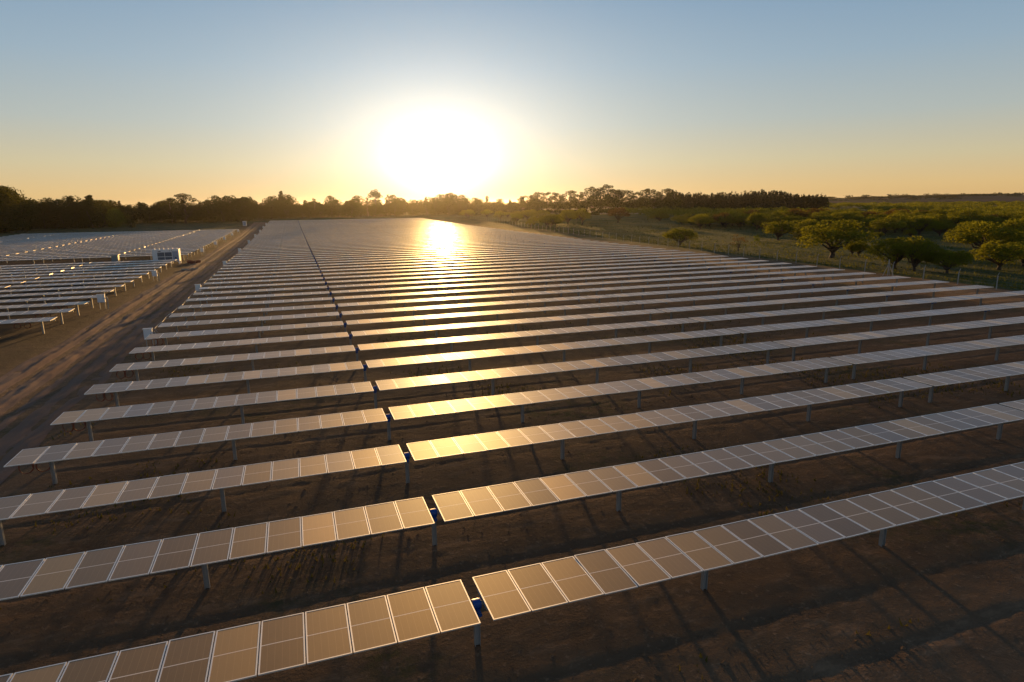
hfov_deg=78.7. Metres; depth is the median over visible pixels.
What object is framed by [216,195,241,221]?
tree
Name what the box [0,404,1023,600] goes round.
solar tracker
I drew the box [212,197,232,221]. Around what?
tree
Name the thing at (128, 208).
tree
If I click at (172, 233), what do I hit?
solar tracker
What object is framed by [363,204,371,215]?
tree
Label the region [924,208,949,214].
acacia tree
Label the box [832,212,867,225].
acacia tree
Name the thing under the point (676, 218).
acacia tree
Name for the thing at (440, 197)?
tree
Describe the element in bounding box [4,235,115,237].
solar tracker
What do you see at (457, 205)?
tree
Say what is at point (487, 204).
tree
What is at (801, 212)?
acacia tree
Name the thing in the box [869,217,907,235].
acacia tree
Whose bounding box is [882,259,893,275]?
corner post
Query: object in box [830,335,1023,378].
solar tracker
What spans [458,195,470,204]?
tree
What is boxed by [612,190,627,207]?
eucalyptus tree
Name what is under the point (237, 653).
solar tracker
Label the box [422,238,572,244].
solar tracker
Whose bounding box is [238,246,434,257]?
solar tracker
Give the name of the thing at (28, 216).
tree
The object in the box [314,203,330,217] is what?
tree
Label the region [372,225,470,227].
solar tracker
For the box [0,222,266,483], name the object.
dirt road
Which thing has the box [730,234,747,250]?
leafless tree
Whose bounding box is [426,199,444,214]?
tree
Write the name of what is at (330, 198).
tree
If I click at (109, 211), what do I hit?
tree
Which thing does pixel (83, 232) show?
solar tracker
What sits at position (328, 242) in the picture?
solar tracker
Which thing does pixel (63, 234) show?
solar tracker
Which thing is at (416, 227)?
solar tracker
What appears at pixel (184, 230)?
solar tracker
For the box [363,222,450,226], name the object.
solar tracker
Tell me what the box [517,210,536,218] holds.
acacia tree
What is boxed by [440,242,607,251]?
solar tracker
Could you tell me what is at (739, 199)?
pine tree
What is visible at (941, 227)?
acacia tree
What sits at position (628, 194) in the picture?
eucalyptus tree
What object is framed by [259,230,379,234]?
solar tracker
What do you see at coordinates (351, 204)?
tree
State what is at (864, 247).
acacia tree
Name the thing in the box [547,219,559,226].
acacia tree
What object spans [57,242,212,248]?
solar tracker
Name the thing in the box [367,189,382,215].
umbrella tree
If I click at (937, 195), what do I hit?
distant woods
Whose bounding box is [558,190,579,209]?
eucalyptus tree
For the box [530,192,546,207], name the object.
eucalyptus tree
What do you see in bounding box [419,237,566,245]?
solar tracker
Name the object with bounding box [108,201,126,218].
tree
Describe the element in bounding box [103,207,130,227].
round tree
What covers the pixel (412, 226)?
solar tracker
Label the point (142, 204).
tree
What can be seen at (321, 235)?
solar tracker
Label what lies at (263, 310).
solar tracker
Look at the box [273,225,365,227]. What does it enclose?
solar tracker
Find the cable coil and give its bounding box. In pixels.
[18,464,33,473]
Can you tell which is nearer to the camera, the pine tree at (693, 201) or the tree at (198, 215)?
the tree at (198, 215)
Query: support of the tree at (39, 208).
on the ground at (940, 583)
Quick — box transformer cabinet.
[110,253,119,265]
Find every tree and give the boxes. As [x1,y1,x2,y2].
[0,185,24,231]
[0,186,26,218]
[0,188,34,232]
[0,197,21,232]
[4,186,32,228]
[4,189,41,229]
[14,199,39,229]
[15,199,38,229]
[26,199,49,227]
[31,201,59,228]
[39,197,53,213]
[41,200,63,227]
[43,202,61,228]
[60,197,86,228]
[61,195,80,205]
[69,202,96,227]
[78,195,104,227]
[86,199,119,227]
[100,200,122,214]
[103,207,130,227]
[104,203,114,226]
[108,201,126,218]
[117,204,129,222]
[120,206,141,223]
[133,202,151,222]
[140,207,160,223]
[150,202,164,222]
[155,202,177,222]
[159,198,178,222]
[171,193,201,222]
[173,205,193,222]
[191,207,201,222]
[194,201,221,222]
[211,195,218,202]
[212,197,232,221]
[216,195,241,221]
[227,200,246,221]
[233,198,253,220]
[236,197,257,220]
[241,198,260,220]
[254,204,264,219]
[259,202,269,219]
[260,200,284,218]
[262,196,279,217]
[273,200,283,217]
[275,196,289,217]
[277,200,292,217]
[280,198,298,217]
[283,194,298,204]
[290,204,300,217]
[295,206,308,217]
[301,201,317,217]
[313,202,324,217]
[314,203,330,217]
[322,195,334,207]
[322,200,338,216]
[329,199,343,214]
[332,204,343,216]
[339,205,353,216]
[341,201,359,216]
[346,196,365,207]
[347,198,363,211]
[356,203,365,216]
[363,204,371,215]
[364,197,370,209]
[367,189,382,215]
[367,204,383,215]
[369,199,379,208]
[377,203,386,215]
[377,204,392,214]
[384,195,397,208]
[385,199,401,215]
[395,197,408,214]
[398,200,414,214]
[407,202,421,215]
[418,201,432,214]
[425,197,441,213]
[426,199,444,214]
[435,194,445,212]
[440,198,454,214]
[442,195,461,214]
[453,200,463,211]
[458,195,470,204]
[459,209,474,217]
[460,198,474,210]
[468,201,485,210]
[469,197,484,209]
[480,209,493,215]
[482,202,491,210]
[489,202,499,210]
[494,211,504,218]
[496,199,504,210]
[508,202,519,211]
[511,213,523,220]
[516,195,529,209]
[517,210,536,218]
[526,195,536,208]
[526,220,534,227]
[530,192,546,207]
[534,213,563,227]
[540,192,554,204]
[546,192,563,213]
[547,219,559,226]
[556,196,567,209]
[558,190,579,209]
[559,210,575,224]
[572,194,582,209]
[573,208,591,224]
[579,191,592,208]
[584,187,601,212]
[592,187,612,207]
[596,184,616,207]
[605,189,625,207]
[608,207,630,222]
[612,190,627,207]
[621,190,638,207]
[630,192,642,202]
[638,188,655,207]
[647,189,660,208]
[647,214,671,219]
[653,210,668,220]
[656,188,674,206]
[662,227,698,244]
[669,191,680,208]
[670,215,687,220]
[680,193,685,206]
[680,214,695,224]
[681,219,700,224]
[682,194,689,207]
[687,194,692,209]
[688,214,713,228]
[690,193,695,207]
[693,193,701,207]
[696,195,704,206]
[699,194,708,208]
[705,195,711,207]
[708,193,713,207]
[711,194,717,209]
[712,213,732,227]
[716,192,721,208]
[716,216,736,227]
[719,195,725,208]
[722,195,727,209]
[725,193,733,208]
[728,215,747,227]
[729,194,736,208]
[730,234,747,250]
[733,194,739,209]
[733,213,748,226]
[735,196,743,208]
[739,194,748,207]
[742,193,750,207]
[744,212,771,229]
[747,218,772,228]
[748,194,754,207]
[751,191,758,209]
[753,191,761,207]
[757,189,764,207]
[760,220,800,239]
[761,191,768,207]
[765,191,772,208]
[769,190,776,209]
[769,215,802,223]
[774,191,779,207]
[775,190,782,207]
[776,211,800,217]
[779,191,787,207]
[783,193,789,209]
[784,208,810,216]
[786,196,794,207]
[790,194,797,207]
[790,219,827,229]
[794,219,879,257]
[795,195,800,207]
[800,195,808,208]
[800,215,830,226]
[804,195,811,209]
[807,208,829,213]
[808,195,815,207]
[810,212,829,216]
[812,195,818,207]
[816,196,821,208]
[818,212,851,225]
[820,197,825,208]
[823,198,830,207]
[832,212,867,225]
[843,242,861,255]
[845,207,858,212]
[854,242,871,255]
[859,218,883,231]
[861,211,882,218]
[863,213,887,219]
[863,236,926,268]
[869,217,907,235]
[882,214,911,232]
[883,208,911,214]
[889,209,906,214]
[889,235,945,271]
[900,215,943,234]
[903,215,930,225]
[903,228,916,236]
[920,248,972,273]
[923,221,956,235]
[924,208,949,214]
[929,214,951,223]
[941,221,1023,259]
[942,215,974,226]
[946,209,986,220]
[952,220,988,234]
[955,222,999,242]
[969,239,1023,269]
[977,217,1008,224]
[978,213,999,220]
[987,211,1003,216]
[994,219,1023,239]
[998,212,1023,219]
[1002,217,1023,225]
[1010,214,1023,220]
[1010,240,1023,266]
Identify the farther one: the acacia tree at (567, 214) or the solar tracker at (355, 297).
the acacia tree at (567, 214)
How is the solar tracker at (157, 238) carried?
on the ground at (940, 583)
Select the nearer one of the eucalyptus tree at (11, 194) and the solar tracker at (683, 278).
the solar tracker at (683, 278)
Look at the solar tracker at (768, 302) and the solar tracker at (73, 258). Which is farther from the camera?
the solar tracker at (73, 258)
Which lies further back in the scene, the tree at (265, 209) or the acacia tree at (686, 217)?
the tree at (265, 209)
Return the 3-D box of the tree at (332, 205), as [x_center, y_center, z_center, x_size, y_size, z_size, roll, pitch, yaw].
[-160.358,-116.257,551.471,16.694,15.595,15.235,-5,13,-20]
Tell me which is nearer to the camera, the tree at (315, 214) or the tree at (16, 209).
the tree at (16, 209)
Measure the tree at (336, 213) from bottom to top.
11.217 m
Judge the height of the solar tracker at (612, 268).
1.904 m
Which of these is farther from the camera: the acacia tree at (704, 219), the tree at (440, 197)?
the tree at (440, 197)
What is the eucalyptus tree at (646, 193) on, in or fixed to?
on the ground at (940, 583)
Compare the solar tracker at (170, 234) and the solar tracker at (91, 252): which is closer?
the solar tracker at (91, 252)
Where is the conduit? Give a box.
[154,290,199,331]
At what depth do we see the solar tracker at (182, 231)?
280.12 m
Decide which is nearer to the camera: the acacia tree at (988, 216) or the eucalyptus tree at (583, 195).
the acacia tree at (988, 216)
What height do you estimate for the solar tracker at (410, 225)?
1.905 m
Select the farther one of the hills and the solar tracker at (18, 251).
the hills
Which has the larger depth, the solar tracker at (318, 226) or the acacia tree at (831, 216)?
the solar tracker at (318, 226)
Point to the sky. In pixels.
(149, 102)
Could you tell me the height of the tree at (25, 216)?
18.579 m
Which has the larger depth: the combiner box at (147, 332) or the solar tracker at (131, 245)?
the solar tracker at (131, 245)
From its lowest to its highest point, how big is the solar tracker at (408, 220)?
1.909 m
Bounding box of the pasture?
[456,208,1023,290]
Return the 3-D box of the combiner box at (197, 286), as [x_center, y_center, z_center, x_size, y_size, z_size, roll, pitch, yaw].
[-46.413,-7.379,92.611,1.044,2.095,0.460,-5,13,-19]
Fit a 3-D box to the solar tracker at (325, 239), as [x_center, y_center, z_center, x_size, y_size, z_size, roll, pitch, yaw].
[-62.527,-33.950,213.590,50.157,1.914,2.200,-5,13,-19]
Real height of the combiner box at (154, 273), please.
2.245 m
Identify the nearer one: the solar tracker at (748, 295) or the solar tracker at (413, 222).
the solar tracker at (748, 295)
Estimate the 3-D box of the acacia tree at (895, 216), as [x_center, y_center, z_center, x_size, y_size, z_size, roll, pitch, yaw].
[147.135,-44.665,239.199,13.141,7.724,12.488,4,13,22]
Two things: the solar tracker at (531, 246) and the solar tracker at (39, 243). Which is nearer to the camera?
the solar tracker at (531, 246)
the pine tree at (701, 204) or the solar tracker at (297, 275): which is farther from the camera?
the pine tree at (701, 204)
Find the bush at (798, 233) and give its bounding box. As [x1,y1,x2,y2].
[791,227,810,240]
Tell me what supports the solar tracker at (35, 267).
on the ground at (940, 583)
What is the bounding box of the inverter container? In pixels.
[152,248,181,263]
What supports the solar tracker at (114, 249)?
on the ground at (940, 583)
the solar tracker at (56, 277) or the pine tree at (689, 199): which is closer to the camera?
the solar tracker at (56, 277)
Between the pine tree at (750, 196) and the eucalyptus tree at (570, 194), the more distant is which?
the pine tree at (750, 196)
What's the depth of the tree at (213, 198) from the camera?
468.75 m
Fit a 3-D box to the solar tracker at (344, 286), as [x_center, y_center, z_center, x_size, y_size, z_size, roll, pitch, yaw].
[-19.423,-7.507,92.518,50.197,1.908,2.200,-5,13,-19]
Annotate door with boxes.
[97,295,104,301]
[143,329,151,337]
[172,251,178,260]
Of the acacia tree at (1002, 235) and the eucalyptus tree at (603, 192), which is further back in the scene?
the eucalyptus tree at (603, 192)
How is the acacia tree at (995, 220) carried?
on the pasture
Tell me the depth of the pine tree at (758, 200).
626.54 m
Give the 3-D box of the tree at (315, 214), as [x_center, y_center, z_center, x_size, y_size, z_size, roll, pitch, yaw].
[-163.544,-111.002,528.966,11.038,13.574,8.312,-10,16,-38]
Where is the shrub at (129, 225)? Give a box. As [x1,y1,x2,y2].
[125,220,137,227]
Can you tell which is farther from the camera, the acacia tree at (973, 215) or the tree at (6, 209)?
the tree at (6, 209)
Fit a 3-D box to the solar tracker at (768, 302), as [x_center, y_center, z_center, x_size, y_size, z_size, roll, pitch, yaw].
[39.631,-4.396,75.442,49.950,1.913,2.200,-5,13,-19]
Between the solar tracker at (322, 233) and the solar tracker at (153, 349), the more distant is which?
the solar tracker at (322, 233)
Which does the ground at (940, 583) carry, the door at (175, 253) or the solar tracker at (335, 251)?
the solar tracker at (335, 251)
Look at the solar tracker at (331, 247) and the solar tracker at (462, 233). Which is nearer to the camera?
the solar tracker at (331, 247)
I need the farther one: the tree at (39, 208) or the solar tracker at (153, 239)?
the tree at (39, 208)
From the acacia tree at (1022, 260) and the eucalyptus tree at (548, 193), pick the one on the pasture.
the acacia tree at (1022, 260)
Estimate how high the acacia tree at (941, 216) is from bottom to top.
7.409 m
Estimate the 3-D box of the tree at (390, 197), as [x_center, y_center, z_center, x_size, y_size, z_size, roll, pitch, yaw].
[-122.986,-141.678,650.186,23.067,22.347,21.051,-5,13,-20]
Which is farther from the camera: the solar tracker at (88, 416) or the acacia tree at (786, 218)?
the acacia tree at (786, 218)
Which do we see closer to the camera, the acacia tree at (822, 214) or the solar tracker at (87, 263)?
the solar tracker at (87, 263)
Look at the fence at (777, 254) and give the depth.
131.54 m
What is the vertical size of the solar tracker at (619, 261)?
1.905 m
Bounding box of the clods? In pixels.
[0,324,1023,681]
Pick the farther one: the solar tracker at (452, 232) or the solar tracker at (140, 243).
the solar tracker at (452, 232)
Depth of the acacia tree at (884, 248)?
117.00 m
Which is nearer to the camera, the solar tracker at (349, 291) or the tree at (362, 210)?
the solar tracker at (349, 291)
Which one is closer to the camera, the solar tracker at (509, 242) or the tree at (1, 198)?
the solar tracker at (509, 242)
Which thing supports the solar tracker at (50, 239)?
on the ground at (940, 583)
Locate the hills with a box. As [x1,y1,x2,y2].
[588,195,1023,207]
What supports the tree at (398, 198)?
on the ground at (940, 583)
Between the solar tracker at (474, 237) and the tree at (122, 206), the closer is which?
the solar tracker at (474, 237)
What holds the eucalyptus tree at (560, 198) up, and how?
on the ground at (940, 583)
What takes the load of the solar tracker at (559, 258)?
on the ground at (940, 583)
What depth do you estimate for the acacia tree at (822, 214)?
293.17 m
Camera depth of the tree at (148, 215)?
420.26 m
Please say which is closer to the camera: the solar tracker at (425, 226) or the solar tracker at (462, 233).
the solar tracker at (462, 233)
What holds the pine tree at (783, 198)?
on the pasture
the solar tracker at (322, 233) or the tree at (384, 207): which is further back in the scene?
the tree at (384, 207)
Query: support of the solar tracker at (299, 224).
on the ground at (940, 583)
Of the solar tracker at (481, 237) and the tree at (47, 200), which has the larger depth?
the tree at (47, 200)
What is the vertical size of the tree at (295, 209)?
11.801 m
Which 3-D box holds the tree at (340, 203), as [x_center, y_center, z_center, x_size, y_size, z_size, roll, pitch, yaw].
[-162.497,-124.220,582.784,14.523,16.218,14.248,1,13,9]
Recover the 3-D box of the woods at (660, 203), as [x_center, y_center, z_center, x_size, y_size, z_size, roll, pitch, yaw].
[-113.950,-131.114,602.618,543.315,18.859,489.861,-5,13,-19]
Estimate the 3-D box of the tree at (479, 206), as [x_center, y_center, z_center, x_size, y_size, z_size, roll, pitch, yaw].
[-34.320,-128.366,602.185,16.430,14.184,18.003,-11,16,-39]
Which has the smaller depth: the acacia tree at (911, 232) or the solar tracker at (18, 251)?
the solar tracker at (18, 251)
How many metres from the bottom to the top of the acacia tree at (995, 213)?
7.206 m
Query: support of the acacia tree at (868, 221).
on the pasture
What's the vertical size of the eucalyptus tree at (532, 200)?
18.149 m
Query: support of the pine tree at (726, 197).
on the ground at (940, 583)
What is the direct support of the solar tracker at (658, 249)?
on the ground at (940, 583)
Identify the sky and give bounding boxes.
[0,0,1023,207]
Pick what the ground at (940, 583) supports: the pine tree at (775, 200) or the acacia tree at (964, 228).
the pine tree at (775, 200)
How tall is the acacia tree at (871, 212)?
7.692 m
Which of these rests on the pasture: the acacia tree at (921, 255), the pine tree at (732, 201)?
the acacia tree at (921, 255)
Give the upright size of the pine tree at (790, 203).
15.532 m
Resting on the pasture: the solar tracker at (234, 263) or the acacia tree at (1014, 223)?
the acacia tree at (1014, 223)
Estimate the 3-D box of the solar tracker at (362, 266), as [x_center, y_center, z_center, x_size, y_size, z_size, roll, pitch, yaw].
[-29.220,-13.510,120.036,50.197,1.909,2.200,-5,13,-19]
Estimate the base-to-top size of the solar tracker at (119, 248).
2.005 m
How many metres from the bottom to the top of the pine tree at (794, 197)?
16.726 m
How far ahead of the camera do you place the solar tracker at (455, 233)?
245.11 m
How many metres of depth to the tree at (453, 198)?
603.83 m
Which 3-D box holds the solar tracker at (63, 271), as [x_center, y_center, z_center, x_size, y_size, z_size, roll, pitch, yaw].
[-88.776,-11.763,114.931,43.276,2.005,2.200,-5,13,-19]
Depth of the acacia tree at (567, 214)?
342.82 m
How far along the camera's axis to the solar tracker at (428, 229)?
282.76 m
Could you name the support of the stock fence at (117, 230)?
on the ground at (940, 583)
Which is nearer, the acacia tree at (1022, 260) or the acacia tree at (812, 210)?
the acacia tree at (1022, 260)
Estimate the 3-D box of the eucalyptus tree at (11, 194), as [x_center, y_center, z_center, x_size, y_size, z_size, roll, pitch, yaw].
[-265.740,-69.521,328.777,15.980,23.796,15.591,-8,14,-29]
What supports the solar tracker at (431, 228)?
on the ground at (940, 583)
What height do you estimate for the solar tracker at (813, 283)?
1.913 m
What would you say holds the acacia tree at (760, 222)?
on the pasture
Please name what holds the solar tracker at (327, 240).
on the ground at (940, 583)
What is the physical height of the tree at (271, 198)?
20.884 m
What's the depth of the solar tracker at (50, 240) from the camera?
224.19 m
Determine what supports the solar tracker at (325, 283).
on the ground at (940, 583)
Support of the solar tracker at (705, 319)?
on the ground at (940, 583)
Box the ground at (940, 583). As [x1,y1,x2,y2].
[0,205,1023,681]
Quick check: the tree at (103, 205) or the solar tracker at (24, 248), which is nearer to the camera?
the solar tracker at (24, 248)
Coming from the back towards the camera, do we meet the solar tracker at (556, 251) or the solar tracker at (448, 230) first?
the solar tracker at (448, 230)
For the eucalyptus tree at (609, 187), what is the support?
on the ground at (940, 583)
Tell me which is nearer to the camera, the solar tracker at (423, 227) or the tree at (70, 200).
the solar tracker at (423, 227)
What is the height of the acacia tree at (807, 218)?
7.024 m
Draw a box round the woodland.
[621,200,1023,215]
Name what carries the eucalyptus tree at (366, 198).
on the ground at (940, 583)
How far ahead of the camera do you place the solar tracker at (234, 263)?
136.02 m
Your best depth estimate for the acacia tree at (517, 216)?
387.16 m
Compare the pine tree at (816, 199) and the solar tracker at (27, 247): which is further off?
the pine tree at (816, 199)
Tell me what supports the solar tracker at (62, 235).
on the ground at (940, 583)
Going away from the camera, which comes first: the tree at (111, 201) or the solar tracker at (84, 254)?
the solar tracker at (84, 254)
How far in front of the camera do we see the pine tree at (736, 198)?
634.63 m
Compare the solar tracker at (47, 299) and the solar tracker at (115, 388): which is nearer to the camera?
the solar tracker at (115, 388)
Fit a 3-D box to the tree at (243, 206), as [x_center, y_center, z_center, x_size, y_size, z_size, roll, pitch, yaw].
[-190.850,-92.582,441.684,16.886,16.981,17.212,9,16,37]
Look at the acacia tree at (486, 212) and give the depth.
488.62 m
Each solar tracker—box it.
[0,234,119,237]
[0,236,108,239]
[0,236,109,238]
[0,238,100,240]
[0,239,95,241]
[0,240,87,242]
[0,241,81,244]
[0,241,82,244]
[0,244,69,245]
[0,245,63,246]
[0,246,55,250]
[0,247,49,249]
[0,249,42,252]
[0,250,34,255]
[0,250,195,262]
[0,252,191,263]
[0,254,188,263]
[0,259,176,272]
[0,262,170,273]
[0,264,166,277]
[0,267,160,281]
[0,269,155,282]
[0,273,148,284]
[0,276,141,291]
[0,280,132,293]
[0,284,124,296]
[0,289,113,302]
[0,295,96,310]
[0,301,89,319]
[0,308,74,323]
[0,317,56,333]
[0,378,931,545]
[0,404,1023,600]
[0,462,1023,681]
[2,233,124,237]
[2,243,73,244]
[3,357,851,483]
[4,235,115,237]
[6,237,103,239]
[8,249,197,259]
[9,233,120,235]
[19,248,199,257]
[20,231,133,234]
[21,232,130,234]
[28,246,203,255]
[35,245,205,252]
[44,244,208,253]
[50,341,789,440]
[51,243,210,249]
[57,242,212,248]
[64,241,213,245]
[71,240,216,245]
[78,239,218,242]
[83,238,220,241]
[84,329,739,406]
[88,237,221,241]
[96,236,223,239]
[105,234,227,237]
[109,318,698,380]
[110,233,228,236]
[116,233,226,235]
[121,232,230,234]
[125,231,233,233]
[129,309,664,360]
[131,230,233,232]
[131,232,230,236]
[134,229,236,232]
[137,230,234,232]
[145,301,634,351]
[158,295,609,338]
[169,289,587,327]
[178,284,570,318]
[186,279,553,310]
[193,275,539,303]
[199,272,525,296]
[204,268,514,290]
[209,265,504,285]
[213,263,493,281]
[217,260,484,277]
[220,258,476,276]
[223,256,469,271]
[227,254,462,269]
[229,252,455,264]
[231,251,450,264]
[234,249,444,259]
[236,248,439,259]
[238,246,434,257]
[240,245,430,255]
[241,244,425,250]
[243,243,421,248]
[244,242,417,250]
[245,241,412,250]
[247,240,408,246]
[248,239,406,246]
[249,238,404,246]
[250,237,402,244]
[251,236,399,240]
[252,235,396,243]
[253,235,384,238]
[254,234,391,237]
[256,232,385,235]
[256,232,386,238]
[257,231,383,234]
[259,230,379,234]
[259,233,387,239]
[261,227,371,230]
[261,229,355,232]
[262,227,368,229]
[264,225,364,227]
[266,223,359,225]
[266,231,371,233]
[267,223,333,225]
[271,220,341,222]
[271,229,376,231]
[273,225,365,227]
[276,226,368,228]
[358,220,433,222]
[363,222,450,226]
[364,221,431,222]
[366,223,458,225]
[368,223,435,225]
[369,224,464,226]
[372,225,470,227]
[373,225,456,228]
[374,226,459,230]
[375,222,446,224]
[375,226,476,230]
[377,227,462,231]
[380,227,483,229]
[380,228,469,232]
[381,223,456,227]
[384,228,494,231]
[388,230,488,233]
[389,224,455,225]
[389,228,491,230]
[390,230,508,236]
[395,231,518,236]
[398,229,499,233]
[398,232,522,235]
[400,233,517,238]
[402,231,504,234]
[403,233,534,238]
[409,234,539,240]
[411,235,542,240]
[413,235,550,242]
[416,236,559,242]
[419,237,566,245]
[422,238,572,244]
[426,239,580,246]
[432,240,589,247]
[435,241,597,248]
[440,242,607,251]
[446,243,618,249]
[450,244,627,252]
[457,245,638,256]
[463,247,652,260]
[470,248,663,262]
[477,250,679,263]
[485,252,694,265]
[494,253,708,268]
[502,255,726,271]
[513,258,747,275]
[525,260,765,279]
[537,263,790,284]
[551,265,816,286]
[569,269,842,294]
[586,272,875,300]
[607,276,910,306]
[629,280,945,314]
[657,285,990,318]
[690,291,1023,329]
[727,302,1023,343]
[773,316,1023,360]
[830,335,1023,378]
[903,361,1023,402]
[999,399,1023,411]
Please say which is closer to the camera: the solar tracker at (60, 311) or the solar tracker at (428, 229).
the solar tracker at (60, 311)
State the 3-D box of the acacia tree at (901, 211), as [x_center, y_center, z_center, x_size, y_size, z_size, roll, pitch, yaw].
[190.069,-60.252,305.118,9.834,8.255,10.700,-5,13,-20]
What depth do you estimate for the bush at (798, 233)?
201.75 m
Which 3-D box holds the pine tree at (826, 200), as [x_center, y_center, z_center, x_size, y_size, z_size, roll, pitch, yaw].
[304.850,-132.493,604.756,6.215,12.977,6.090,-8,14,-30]
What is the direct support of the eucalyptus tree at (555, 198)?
on the ground at (940, 583)
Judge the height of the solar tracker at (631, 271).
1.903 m
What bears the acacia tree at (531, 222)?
on the pasture
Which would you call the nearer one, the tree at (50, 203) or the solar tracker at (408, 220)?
the tree at (50, 203)
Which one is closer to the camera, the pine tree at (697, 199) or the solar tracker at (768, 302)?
the solar tracker at (768, 302)
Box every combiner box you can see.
[96,294,108,308]
[142,328,156,346]
[151,270,159,280]
[195,284,202,291]
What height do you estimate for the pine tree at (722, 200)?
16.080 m
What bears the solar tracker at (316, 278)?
on the ground at (940, 583)
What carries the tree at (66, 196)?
on the ground at (940, 583)
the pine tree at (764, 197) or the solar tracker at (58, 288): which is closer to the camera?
the solar tracker at (58, 288)
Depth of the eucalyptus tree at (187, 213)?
415.47 m
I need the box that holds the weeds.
[0,320,1020,679]
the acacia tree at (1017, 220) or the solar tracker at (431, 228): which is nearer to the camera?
the acacia tree at (1017, 220)
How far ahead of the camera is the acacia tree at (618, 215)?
366.95 m
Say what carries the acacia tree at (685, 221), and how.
on the pasture
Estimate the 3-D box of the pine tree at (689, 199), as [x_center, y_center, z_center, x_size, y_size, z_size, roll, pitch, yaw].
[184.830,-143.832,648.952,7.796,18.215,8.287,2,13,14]
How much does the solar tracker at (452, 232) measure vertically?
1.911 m
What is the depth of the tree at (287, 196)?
583.44 m
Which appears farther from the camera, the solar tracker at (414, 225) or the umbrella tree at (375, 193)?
the umbrella tree at (375, 193)
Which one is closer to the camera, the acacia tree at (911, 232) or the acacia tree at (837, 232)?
the acacia tree at (837, 232)
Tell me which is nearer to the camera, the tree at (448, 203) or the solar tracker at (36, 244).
the solar tracker at (36, 244)
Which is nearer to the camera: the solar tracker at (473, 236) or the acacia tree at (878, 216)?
the solar tracker at (473, 236)
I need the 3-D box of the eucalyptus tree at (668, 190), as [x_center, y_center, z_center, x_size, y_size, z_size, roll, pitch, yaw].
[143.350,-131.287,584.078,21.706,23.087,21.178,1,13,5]
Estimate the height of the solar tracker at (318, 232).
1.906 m
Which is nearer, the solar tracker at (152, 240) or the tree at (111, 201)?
the solar tracker at (152, 240)
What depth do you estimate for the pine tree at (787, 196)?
617.53 m
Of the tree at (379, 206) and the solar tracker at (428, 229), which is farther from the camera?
the tree at (379, 206)
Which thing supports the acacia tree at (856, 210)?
on the pasture
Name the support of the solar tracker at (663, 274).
on the ground at (940, 583)
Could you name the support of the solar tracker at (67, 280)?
on the ground at (940, 583)
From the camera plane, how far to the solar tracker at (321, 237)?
223.40 m
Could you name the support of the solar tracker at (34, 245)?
on the ground at (940, 583)
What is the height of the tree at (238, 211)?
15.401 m
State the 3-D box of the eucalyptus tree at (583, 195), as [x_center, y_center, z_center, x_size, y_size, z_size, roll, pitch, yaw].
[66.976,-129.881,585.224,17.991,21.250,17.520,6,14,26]
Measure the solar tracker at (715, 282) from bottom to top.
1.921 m
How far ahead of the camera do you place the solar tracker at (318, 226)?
323.11 m
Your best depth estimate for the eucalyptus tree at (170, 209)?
419.99 m
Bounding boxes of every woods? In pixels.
[22,195,693,220]
[363,192,1023,205]
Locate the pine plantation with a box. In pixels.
[672,189,828,209]
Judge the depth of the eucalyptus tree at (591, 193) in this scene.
582.75 m
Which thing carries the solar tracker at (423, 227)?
on the ground at (940, 583)
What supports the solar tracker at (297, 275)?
on the ground at (940, 583)
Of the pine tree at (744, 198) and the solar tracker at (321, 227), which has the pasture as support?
the pine tree at (744, 198)
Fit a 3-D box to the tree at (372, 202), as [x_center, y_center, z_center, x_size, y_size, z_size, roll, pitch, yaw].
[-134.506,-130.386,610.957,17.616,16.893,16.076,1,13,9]
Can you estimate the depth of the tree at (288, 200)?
522.43 m
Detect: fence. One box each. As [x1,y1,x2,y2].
[12,226,235,233]
[457,215,1023,289]
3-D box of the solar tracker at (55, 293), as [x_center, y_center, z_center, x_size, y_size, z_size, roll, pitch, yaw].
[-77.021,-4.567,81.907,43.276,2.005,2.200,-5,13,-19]
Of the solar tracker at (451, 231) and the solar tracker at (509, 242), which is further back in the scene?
the solar tracker at (451, 231)
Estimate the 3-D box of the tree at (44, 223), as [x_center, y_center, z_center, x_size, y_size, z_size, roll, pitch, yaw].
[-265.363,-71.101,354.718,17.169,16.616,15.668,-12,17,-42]
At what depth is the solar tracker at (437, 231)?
260.80 m
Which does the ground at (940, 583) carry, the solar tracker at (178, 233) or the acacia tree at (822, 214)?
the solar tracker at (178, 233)
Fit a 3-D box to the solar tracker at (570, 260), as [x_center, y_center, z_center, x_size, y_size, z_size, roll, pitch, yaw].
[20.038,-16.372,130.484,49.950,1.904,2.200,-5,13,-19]
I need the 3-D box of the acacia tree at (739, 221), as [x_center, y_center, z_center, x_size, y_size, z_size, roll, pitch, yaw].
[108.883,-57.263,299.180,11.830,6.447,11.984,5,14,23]
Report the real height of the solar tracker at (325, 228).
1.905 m
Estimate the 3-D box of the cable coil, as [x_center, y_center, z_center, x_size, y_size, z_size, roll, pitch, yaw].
[-23.015,5.983,29.553,0.616,0.686,0.135,-8,14,-28]
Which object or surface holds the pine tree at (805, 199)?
on the ground at (940, 583)
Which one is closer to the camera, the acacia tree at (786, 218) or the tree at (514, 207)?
the acacia tree at (786, 218)
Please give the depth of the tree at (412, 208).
574.06 m
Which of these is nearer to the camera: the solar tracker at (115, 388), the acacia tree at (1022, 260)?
the solar tracker at (115, 388)
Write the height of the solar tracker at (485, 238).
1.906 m
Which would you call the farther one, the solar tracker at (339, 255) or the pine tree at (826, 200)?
the pine tree at (826, 200)
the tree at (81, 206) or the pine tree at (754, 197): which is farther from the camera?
the pine tree at (754, 197)
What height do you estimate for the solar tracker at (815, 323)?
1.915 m

